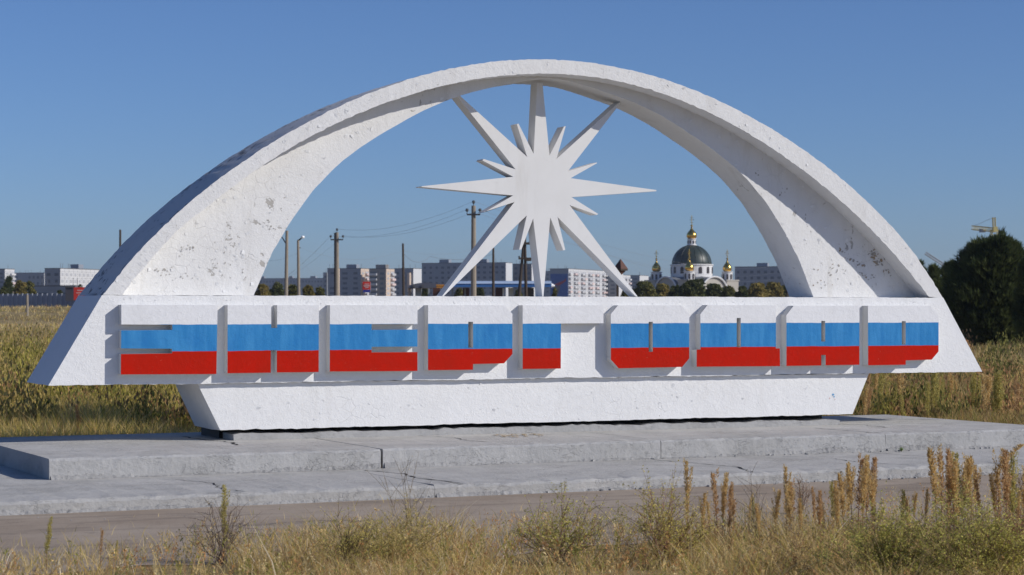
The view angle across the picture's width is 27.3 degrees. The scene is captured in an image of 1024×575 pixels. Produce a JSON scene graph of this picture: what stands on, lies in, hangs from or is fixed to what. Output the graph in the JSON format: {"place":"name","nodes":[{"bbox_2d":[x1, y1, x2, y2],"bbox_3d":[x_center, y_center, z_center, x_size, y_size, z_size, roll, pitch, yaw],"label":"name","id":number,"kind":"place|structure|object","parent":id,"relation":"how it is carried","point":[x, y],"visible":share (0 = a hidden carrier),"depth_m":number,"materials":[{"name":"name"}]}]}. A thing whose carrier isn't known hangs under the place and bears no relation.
{"place":"outdoors","nodes":[
{"label":"outdoors","id":0,"kind":"place"},
{"bbox_2d":[0,473,1023,574],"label":"plaza","id":1,"kind":"structure","parent":0,"point":[33,527],"depth_m":24.66,"materials":[{"name":"concrete"}]},
{"bbox_2d":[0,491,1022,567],"bbox_3d":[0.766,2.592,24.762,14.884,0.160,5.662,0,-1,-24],"label":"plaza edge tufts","id":2,"kind":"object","parent":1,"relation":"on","point":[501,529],"visible":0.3,"depth_m":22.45,"materials":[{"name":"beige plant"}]},
{"bbox_2d":[37,446,1020,537],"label":"concrete crumbs","id":3,"kind":"object","parent":1,"relation":"on","point":[775,482],"visible":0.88,"depth_m":29.99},
{"bbox_2d":[792,473,816,510],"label":"step weed","id":4,"kind":"object","parent":1,"relation":"on","point":[799,494],"visible":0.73,"depth_m":24.87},
{"bbox_2d":[0,308,1023,574],"bbox_3d":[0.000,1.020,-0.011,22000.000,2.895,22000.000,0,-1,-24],"label":"ground","id":5,"kind":"structure","parent":0,"point":[174,568],"depth_m":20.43,"materials":[{"name":"plant"}]},
{"bbox_2d":[0,269,15,288],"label":"apartment block","id":6,"kind":"structure","parent":5,"relation":"on","point":[4,273],"depth_m":1051.03,"materials":[{"name":"concrete"}]},
{"bbox_2d":[2,275,13,293],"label":"pine tree","id":7,"kind":"object","parent":5,"relation":"on","point":[8,283],"visible":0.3,"depth_m":419.58,"materials":[{"name":"green plant"}]},
{"bbox_2d":[13,279,26,293],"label":"leafy tree","id":8,"kind":"object","parent":5,"relation":"on","point":[19,286],"visible":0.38,"depth_m":359.67,"materials":[{"name":"green plant"}]},
{"bbox_2d":[15,270,44,291],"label":"apartment block","id":9,"kind":"structure","parent":5,"relation":"on","point":[35,278],"depth_m":1503.49,"materials":[{"name":"concrete"}]},
{"bbox_2d":[0,293,89,307],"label":"panel fence","id":10,"kind":"object","parent":5,"relation":"on","point":[36,299],"visible":0.42,"depth_m":302.03,"materials":[{"name":"grey concrete"}]},
{"bbox_2d":[43,516,52,568],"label":"weed stalk","id":11,"kind":"object","parent":5,"relation":"on","point":[49,537],"visible":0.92,"depth_m":19.57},
{"bbox_2d":[33,278,82,293],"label":"industrial shed","id":12,"kind":"structure","parent":5,"relation":"on","point":[45,289],"depth_m":623.01,"materials":[{"name":"metal"}]},
{"bbox_2d":[65,287,74,300],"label":"dark kiosk","id":13,"kind":"object","parent":5,"relation":"on","point":[69,293],"visible":0.75,"depth_m":295.30,"materials":[{"name":"metal"}]},
{"bbox_2d":[44,263,99,286],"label":"apartment block","id":14,"kind":"structure","parent":5,"relation":"on","point":[75,274],"depth_m":907.69,"materials":[{"name":"concrete"}]},
{"bbox_2d":[171,493,261,564],"bbox_3d":[-2.758,2.292,20.015,0.735,0.702,0.696,0,-1,20],"label":"twiggy bush","id":15,"kind":"object","parent":5,"relation":"on","point":[219,541],"visible":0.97,"depth_m":19.94,"materials":[{"name":"plant"}]},
{"bbox_2d":[219,484,229,555],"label":"weed stalk","id":16,"kind":"object","parent":5,"relation":"on","point":[223,505],"visible":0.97,"depth_m":20.01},
{"bbox_2d":[255,283,270,295],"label":"leafy tree","id":17,"kind":"object","parent":5,"relation":"on","point":[262,289],"visible":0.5,"depth_m":299.49,"materials":[{"name":"green plant"}]},
{"bbox_2d":[269,281,283,295],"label":"leafy tree","id":18,"kind":"object","parent":5,"relation":"on","point":[276,290],"visible":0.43,"depth_m":319.53,"materials":[{"name":"green plant"}]},
{"bbox_2d":[282,231,287,295],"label":"utility pole","id":19,"kind":"object","parent":5,"relation":"on","point":[286,267],"visible":0.81,"depth_m":204.84,"materials":[{"name":"concrete"}]},
{"bbox_2d":[253,276,322,295],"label":"apartment block","id":20,"kind":"structure","parent":5,"relation":"on","point":[314,282],"depth_m":2111.23,"materials":[{"name":"concrete"}]},
{"bbox_2d":[297,236,304,295],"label":"street lamp","id":21,"kind":"object","parent":5,"relation":"on","point":[298,270],"visible":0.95,"depth_m":214.87,"materials":[{"name":"concrete"}]},
{"bbox_2d":[302,284,314,295],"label":"leafy tree","id":22,"kind":"object","parent":5,"relation":"on","point":[307,290],"visible":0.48,"depth_m":279.58,"materials":[{"name":"green plant"}]},
{"bbox_2d":[327,264,339,295],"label":"apartment block","id":23,"kind":"structure","parent":5,"relation":"on","point":[330,271],"depth_m":1131.48,"materials":[{"name":"concrete"}]},
{"bbox_2d":[330,228,343,295],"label":"utility pole","id":24,"kind":"object","parent":5,"relation":"on","point":[336,239],"visible":0.92,"depth_m":199.84,"materials":[{"name":"concrete"}]},
{"bbox_2d":[312,497,387,573],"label":"olive bush","id":25,"kind":"object","parent":5,"relation":"on","point":[353,544],"visible":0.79,"depth_m":18.84,"materials":[{"name":"plant"}]},
{"bbox_2d":[339,264,368,295],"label":"apartment block","id":26,"kind":"structure","parent":5,"relation":"on","point":[353,277],"depth_m":1062.43,"materials":[{"name":"concrete"}]},
{"bbox_2d":[369,264,395,295],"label":"apartment block","id":27,"kind":"structure","parent":5,"relation":"on","point":[382,279],"depth_m":1051.82,"materials":[{"name":"concrete"}]},
{"bbox_2d":[402,243,404,295],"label":"utility pole","id":28,"kind":"object","parent":5,"relation":"on","point":[403,282],"visible":0.79,"depth_m":234.86,"materials":[{"name":"brown wood"}]},
{"bbox_2d":[348,493,463,569],"bbox_3d":[-1.020,2.212,19.218,1.050,0.846,1.154,0,-1,-24],"label":"bush","id":29,"kind":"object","parent":5,"relation":"on","point":[390,547],"depth_m":19.25,"materials":[{"name":"plant"}]},
{"bbox_2d":[379,453,432,559],"bbox_3d":[-0.978,2.108,20.259,0.583,1.074,0.840,0,-1,22],"label":"wispy sprig","id":30,"kind":"object","parent":5,"relation":"on","point":[408,499],"visible":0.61,"depth_m":20.18,"materials":[{"name":"plant"}]},
{"bbox_2d":[394,268,421,295],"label":"apartment block","id":31,"kind":"structure","parent":5,"relation":"on","point":[413,275],"depth_m":1152.63,"materials":[{"name":"concrete"}]},
{"bbox_2d":[407,283,441,295],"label":"arched kiosk","id":32,"kind":"object","parent":5,"relation":"on","point":[418,287],"visible":0.84,"depth_m":306.00,"materials":[{"name":"grey stone"}]},
{"bbox_2d":[422,259,511,295],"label":"apartment block","id":33,"kind":"structure","parent":5,"relation":"on","point":[441,272],"depth_m":1198.85,"materials":[{"name":"concrete"}]},
{"bbox_2d":[466,200,481,295],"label":"utility pole","id":34,"kind":"object","parent":5,"relation":"on","point":[473,214],"visible":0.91,"depth_m":149.82,"materials":[{"name":"concrete"}]},
{"bbox_2d":[428,281,554,296],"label":"petrol station","id":35,"kind":"object","parent":5,"relation":"on","point":[499,285],"visible":0.65,"depth_m":300.85,"materials":[{"name":"blue paint"}]},
{"bbox_2d":[492,248,494,295],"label":"utility pole","id":36,"kind":"object","parent":5,"relation":"on","point":[493,278],"visible":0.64,"depth_m":239.86,"materials":[{"name":"brown wood"}]},
{"bbox_2d":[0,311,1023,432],"bbox_3d":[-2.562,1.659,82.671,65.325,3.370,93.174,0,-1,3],"label":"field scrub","id":37,"kind":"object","parent":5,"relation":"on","point":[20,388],"visible":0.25,"depth_m":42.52,"materials":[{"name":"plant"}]},
{"bbox_2d":[0,415,1023,515],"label":"concrete platform","id":38,"kind":"structure","parent":5,"relation":"on","point":[77,473],"depth_m":29.92,"materials":[{"name":"concrete"}]},
{"bbox_2d":[27,59,981,439],"bbox_3d":[0.487,-0.648,34.732,16.484,6.054,1.859,0,-1,-24],"label":"monument","id":39,"kind":"object","parent":38,"relation":"on","point":[171,287],"visible":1,"depth_m":33.95,"materials":[{"name":"paint"}]},
{"bbox_2d":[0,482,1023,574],"bbox_3d":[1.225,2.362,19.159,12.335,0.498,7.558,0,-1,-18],"label":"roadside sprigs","id":40,"kind":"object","parent":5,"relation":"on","point":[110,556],"visible":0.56,"depth_m":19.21,"materials":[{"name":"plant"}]},
{"bbox_2d":[0,303,1023,436],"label":"field grass","id":41,"kind":"structure","parent":5,"relation":"on","point":[92,425],"depth_m":38.21,"materials":[{"name":"plant"}]},
{"bbox_2d":[517,239,530,295],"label":"two legged pole","id":42,"kind":"object","parent":5,"relation":"on","point":[524,257],"visible":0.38,"depth_m":229.86,"materials":[{"name":"brown wood"}]},
{"bbox_2d":[513,261,534,296],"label":"apartment block","id":43,"kind":"structure","parent":5,"relation":"on","point":[516,271],"depth_m":1232.79,"materials":[{"name":"concrete"}]},
{"bbox_2d":[504,481,626,565],"bbox_3d":[0.483,2.220,19.866,1.179,0.843,1.066,0,-1,-24],"label":"round bush","id":44,"kind":"object","parent":5,"relation":"on","point":[554,534],"visible":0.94,"depth_m":19.88,"materials":[{"name":"plant"}]},
{"bbox_2d":[550,268,607,296],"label":"apartment block","id":45,"kind":"structure","parent":5,"relation":"on","point":[568,282],"depth_m":1135.93,"materials":[{"name":"concrete"}]},
{"bbox_2d":[569,272,607,295],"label":"window","id":46,"kind":"structure","parent":45,"relation":"in","point":[569,272],"depth_m":1153.99,"materials":[{"name":"glass"}]},
{"bbox_2d":[608,274,622,296],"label":"apartment block","id":47,"kind":"structure","parent":5,"relation":"on","point":[611,288],"depth_m":1181.32,"materials":[{"name":"concrete"}]},
{"bbox_2d":[615,259,627,296],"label":"roofed lantern post","id":48,"kind":"object","parent":5,"relation":"on","point":[621,267],"visible":0.4,"depth_m":119.91,"materials":[{"name":"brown wood"}]},
{"bbox_2d":[631,275,648,289],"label":"apartment block","id":49,"kind":"structure","parent":5,"relation":"on","point":[635,279],"depth_m":1401.70,"materials":[{"name":"concrete"}]},
{"bbox_2d":[633,280,658,296],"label":"leafy tree","id":50,"kind":"object","parent":5,"relation":"on","point":[645,289],"visible":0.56,"depth_m":318.83,"materials":[{"name":"green plant"}]},
{"bbox_2d":[598,460,723,567],"bbox_3d":[1.440,2.120,19.628,1.075,1.038,1.008,0,-1,-24],"label":"brown green bush","id":51,"kind":"object","parent":5,"relation":"on","point":[664,523],"visible":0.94,"depth_m":19.66,"materials":[{"name":"plant"}]},
{"bbox_2d":[655,283,669,296],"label":"leafy tree","id":52,"kind":"object","parent":5,"relation":"on","point":[662,290],"visible":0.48,"depth_m":329.25,"materials":[{"name":"green plant"}]},
{"bbox_2d":[683,457,692,541],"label":"weed stalk","id":53,"kind":"object","parent":5,"relation":"on","point":[687,478],"visible":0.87,"depth_m":21.01,"materials":[{"name":"plant"}]},
{"bbox_2d":[645,215,738,291],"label":"church","id":54,"kind":"structure","parent":5,"relation":"on","point":[695,256],"depth_m":645.70,"materials":[{"name":"paint"}]},
{"bbox_2d":[678,278,707,296],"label":"leafy tree","id":55,"kind":"object","parent":5,"relation":"on","point":[692,288],"visible":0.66,"depth_m":298.93,"materials":[{"name":"green plant"}]},
{"bbox_2d":[698,492,708,551],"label":"weed stalk","id":56,"kind":"object","parent":5,"relation":"on","point":[703,509],"visible":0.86,"depth_m":20.67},
{"bbox_2d":[704,283,723,296],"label":"leafy tree","id":57,"kind":"object","parent":5,"relation":"on","point":[713,289],"visible":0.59,"depth_m":319.25,"materials":[{"name":"green plant"}]},
{"bbox_2d":[709,467,721,549],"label":"weed stalk","id":58,"kind":"object","parent":5,"relation":"on","point":[713,486],"visible":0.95,"depth_m":20.52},
{"bbox_2d":[720,471,728,539],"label":"weed stalk","id":59,"kind":"object","parent":5,"relation":"on","point":[725,485],"visible":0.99,"depth_m":20.77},
{"bbox_2d":[720,285,735,296],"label":"leafy tree","id":60,"kind":"object","parent":5,"relation":"on","point":[729,291],"visible":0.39,"depth_m":309.40,"materials":[{"name":"green plant"}]},
{"bbox_2d":[724,481,733,548],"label":"weed stalk","id":61,"kind":"object","parent":5,"relation":"on","point":[730,502],"visible":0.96,"depth_m":20.72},
{"bbox_2d":[734,286,748,296],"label":"leafy tree","id":62,"kind":"object","parent":5,"relation":"on","point":[742,292],"visible":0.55,"depth_m":299.48,"materials":[{"name":"green plant"}]},
{"bbox_2d":[732,469,783,545],"bbox_3d":[2.464,2.204,21.325,0.547,0.903,0.488,0,-1,34],"label":"thin sprig","id":63,"kind":"object","parent":5,"relation":"on","point":[752,499],"visible":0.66,"depth_m":21.30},
{"bbox_2d":[747,282,770,296],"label":"leafy tree","id":64,"kind":"object","parent":5,"relation":"on","point":[755,289],"visible":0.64,"depth_m":309.21,"materials":[{"name":"green plant"}]},
{"bbox_2d":[735,263,783,289],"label":"apartment block","id":65,"kind":"structure","parent":5,"relation":"on","point":[766,272],"depth_m":1071.99,"materials":[{"name":"concrete"}]},
{"bbox_2d":[737,270,780,284],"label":"window","id":66,"kind":"structure","parent":65,"relation":"in","point":[772,277],"depth_m":1070.40,"materials":[{"name":"grey glass"}]},
{"bbox_2d":[764,281,784,296],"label":"leafy tree","id":67,"kind":"object","parent":5,"relation":"on","point":[775,289],"visible":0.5,"depth_m":324.15,"materials":[{"name":"green plant"}]},
{"bbox_2d":[771,487,780,539],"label":"weed stalk","id":68,"kind":"object","parent":5,"relation":"on","point":[777,499],"visible":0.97,"depth_m":20.58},
{"bbox_2d":[710,514,850,574],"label":"straggly bush","id":69,"kind":"object","parent":5,"relation":"on","point":[796,553],"visible":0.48,"depth_m":18.32,"materials":[{"name":"plant"}]},
{"bbox_2d":[782,464,791,524],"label":"weed stalk","id":70,"kind":"object","parent":5,"relation":"on","point":[786,483],"visible":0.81,"depth_m":21.45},
{"bbox_2d":[785,484,794,540],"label":"weed stalk","id":71,"kind":"object","parent":5,"relation":"on","point":[790,508],"visible":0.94,"depth_m":20.50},
{"bbox_2d":[797,498,803,537],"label":"weed stalk","id":72,"kind":"object","parent":5,"relation":"on","point":[800,509],"visible":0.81,"depth_m":20.76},
{"bbox_2d":[815,490,823,549],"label":"weed stalk","id":73,"kind":"object","parent":5,"relation":"on","point":[820,510],"visible":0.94,"depth_m":20.42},
{"bbox_2d":[828,480,835,535],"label":"weed stalk","id":74,"kind":"object","parent":5,"relation":"on","point":[830,492],"visible":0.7,"depth_m":22.24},
{"bbox_2d":[832,480,840,541],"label":"weed stalk","id":75,"kind":"object","parent":5,"relation":"on","point":[837,509],"visible":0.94,"depth_m":20.45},
{"bbox_2d":[837,471,848,536],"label":"weed stalk","id":76,"kind":"object","parent":5,"relation":"on","point":[841,488],"visible":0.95,"depth_m":20.57,"materials":[{"name":"plant"}]},
{"bbox_2d":[846,462,856,529],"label":"weed stalk","id":77,"kind":"object","parent":5,"relation":"on","point":[850,475],"visible":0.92,"depth_m":21.82,"materials":[{"name":"plant"}]},
{"bbox_2d":[851,453,863,531],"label":"weed stalk","id":78,"kind":"object","parent":5,"relation":"on","point":[861,461],"visible":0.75,"depth_m":21.26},
{"bbox_2d":[859,454,869,533],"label":"weed stalk","id":79,"kind":"object","parent":5,"relation":"on","point":[864,478],"visible":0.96,"depth_m":20.43,"materials":[{"name":"plant"}]},
{"bbox_2d":[860,386,869,414],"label":"weed stalk","id":80,"kind":"object","parent":5,"relation":"on","point":[865,398],"visible":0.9,"depth_m":40.15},
{"bbox_2d":[862,466,879,532],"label":"weed stalk","id":81,"kind":"object","parent":5,"relation":"on","point":[873,492],"visible":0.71,"depth_m":20.90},
{"bbox_2d":[867,455,877,536],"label":"weed stalk","id":82,"kind":"object","parent":5,"relation":"on","point":[874,463],"visible":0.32,"depth_m":21.24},
{"bbox_2d":[785,480,968,574],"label":"olive bush","id":83,"kind":"object","parent":5,"relation":"on","point":[887,550],"visible":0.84,"depth_m":17.52,"materials":[{"name":"plant"}]},
{"bbox_2d":[877,373,886,412],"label":"weed stalk","id":84,"kind":"object","parent":5,"relation":"on","point":[881,380],"visible":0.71,"depth_m":43.71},
{"bbox_2d":[894,373,903,403],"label":"weed stalk","id":85,"kind":"object","parent":5,"relation":"on","point":[898,379],"visible":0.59,"depth_m":43.92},
{"bbox_2d":[924,381,930,417],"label":"weed stalk","id":86,"kind":"object","parent":5,"relation":"on","point":[927,401],"visible":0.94,"depth_m":40.36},
{"bbox_2d":[929,372,939,411],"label":"weed stalk","id":87,"kind":"object","parent":5,"relation":"on","point":[934,388],"visible":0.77,"depth_m":42.84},
{"bbox_2d":[926,444,943,541],"bbox_3d":[4.127,2.070,20.576,0.184,1.113,0.159,0,-1,-5],"label":"weed stalk","id":88,"kind":"object","parent":5,"relation":"on","point":[931,462],"visible":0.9,"depth_m":20.55,"materials":[{"name":"plant"}]},
{"bbox_2d":[926,263,943,293],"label":"pine tree","id":89,"kind":"object","parent":5,"relation":"on","point":[934,272],"visible":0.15,"depth_m":137.73,"materials":[{"name":"green plant"}]},
{"bbox_2d":[937,448,947,537],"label":"weed stalk","id":90,"kind":"object","parent":5,"relation":"on","point":[940,457],"visible":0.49,"depth_m":20.93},
{"bbox_2d":[945,454,955,540],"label":"weed stalk","id":91,"kind":"object","parent":5,"relation":"on","point":[948,484],"visible":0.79,"depth_m":20.68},
{"bbox_2d":[879,478,1023,574],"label":"dense olive bush","id":92,"kind":"object","parent":5,"relation":"on","point":[985,555],"visible":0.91,"depth_m":17.29,"materials":[{"name":"plant"}]},
{"bbox_2d":[947,458,961,539],"bbox_3d":[4.341,2.143,20.662,0.147,0.969,0.214,0,-1,30],"label":"weed stalk","id":93,"kind":"object","parent":5,"relation":"on","point":[955,470],"visible":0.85,"depth_m":20.64,"materials":[{"name":"plant"}]},
{"bbox_2d":[951,451,963,535],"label":"weed stalk","id":94,"kind":"object","parent":5,"relation":"on","point":[957,455],"visible":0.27,"depth_m":21.24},
{"bbox_2d":[962,452,974,532],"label":"weed stalk","id":95,"kind":"object","parent":5,"relation":"on","point":[969,466],"visible":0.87,"depth_m":21.21,"materials":[{"name":"plant"}]},
{"bbox_2d":[970,372,976,409],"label":"weed stalk","id":96,"kind":"object","parent":5,"relation":"on","point":[973,384],"visible":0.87,"depth_m":43.95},
{"bbox_2d":[972,464,981,516],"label":"weed stalk","id":97,"kind":"object","parent":5,"relation":"on","point":[975,472],"visible":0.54,"depth_m":22.14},
{"bbox_2d":[973,475,983,536],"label":"weed stalk","id":98,"kind":"object","parent":5,"relation":"on","point":[976,485],"visible":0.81,"depth_m":21.80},
{"bbox_2d":[939,226,1023,346],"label":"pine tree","id":99,"kind":"object","parent":5,"relation":"on","point":[979,284],"visible":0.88,"depth_m":110.22,"materials":[{"name":"green plant"}]},
{"bbox_2d":[971,217,998,235],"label":"tower crane","id":100,"kind":"object","parent":5,"relation":"on","point":[995,229],"visible":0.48,"depth_m":640.87,"materials":[{"name":"yellow paint"}]},
{"bbox_2d":[981,374,992,418],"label":"weed stalk","id":101,"kind":"object","parent":5,"relation":"on","point":[988,387],"visible":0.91,"depth_m":39.66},
{"bbox_2d":[988,473,997,520],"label":"weed stalk","id":102,"kind":"object","parent":5,"relation":"on","point":[990,479],"visible":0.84,"depth_m":21.79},
{"bbox_2d":[990,373,1000,414],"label":"weed stalk","id":103,"kind":"object","parent":5,"relation":"on","point":[994,399],"visible":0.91,"depth_m":41.36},
{"bbox_2d":[994,370,1005,421],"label":"weed stalk","id":104,"kind":"object","parent":5,"relation":"on","point":[999,392],"visible":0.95,"depth_m":41.31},
{"bbox_2d":[979,497,1023,572],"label":"rusty bush","id":105,"kind":"object","parent":5,"relation":"on","point":[1017,529],"visible":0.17,"depth_m":18.93,"materials":[{"name":"plant"}]},
{"bbox_2d":[1001,448,1013,541],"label":"weed stalk","id":106,"kind":"object","parent":5,"relation":"on","point":[1006,483],"visible":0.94,"depth_m":21.11,"materials":[{"name":"plant"}]},
{"bbox_2d":[991,443,1023,530],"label":"weed stalk","id":107,"kind":"object","parent":5,"relation":"on","point":[998,472],"visible":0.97,"depth_m":21.21,"materials":[{"name":"plant"}]},
{"bbox_2d":[1008,451,1019,519],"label":"weed stalk","id":108,"kind":"object","parent":5,"relation":"on","point":[1013,482],"visible":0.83,"depth_m":21.67,"materials":[{"name":"plant"}]},
{"bbox_2d":[1010,252,1023,343],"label":"pine tree","id":109,"kind":"object","parent":5,"relation":"on","point":[1018,310],"visible":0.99,"depth_m":104.78,"materials":[{"name":"green plant"}]},
{"bbox_2d":[1013,382,1023,423],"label":"weed stalk","id":110,"kind":"object","parent":5,"relation":"on","point":[1018,398],"visible":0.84,"depth_m":39.16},
{"bbox_2d":[1017,465,1023,530],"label":"weed stalk","id":111,"kind":"object","parent":5,"relation":"on","point":[1022,495],"visible":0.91,"depth_m":21.49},
{"bbox_2d":[0,0,1023,296],"label":"sky","id":112,"kind":"structure","parent":0,"point":[110,109],"materials":[{"name":"blue"}]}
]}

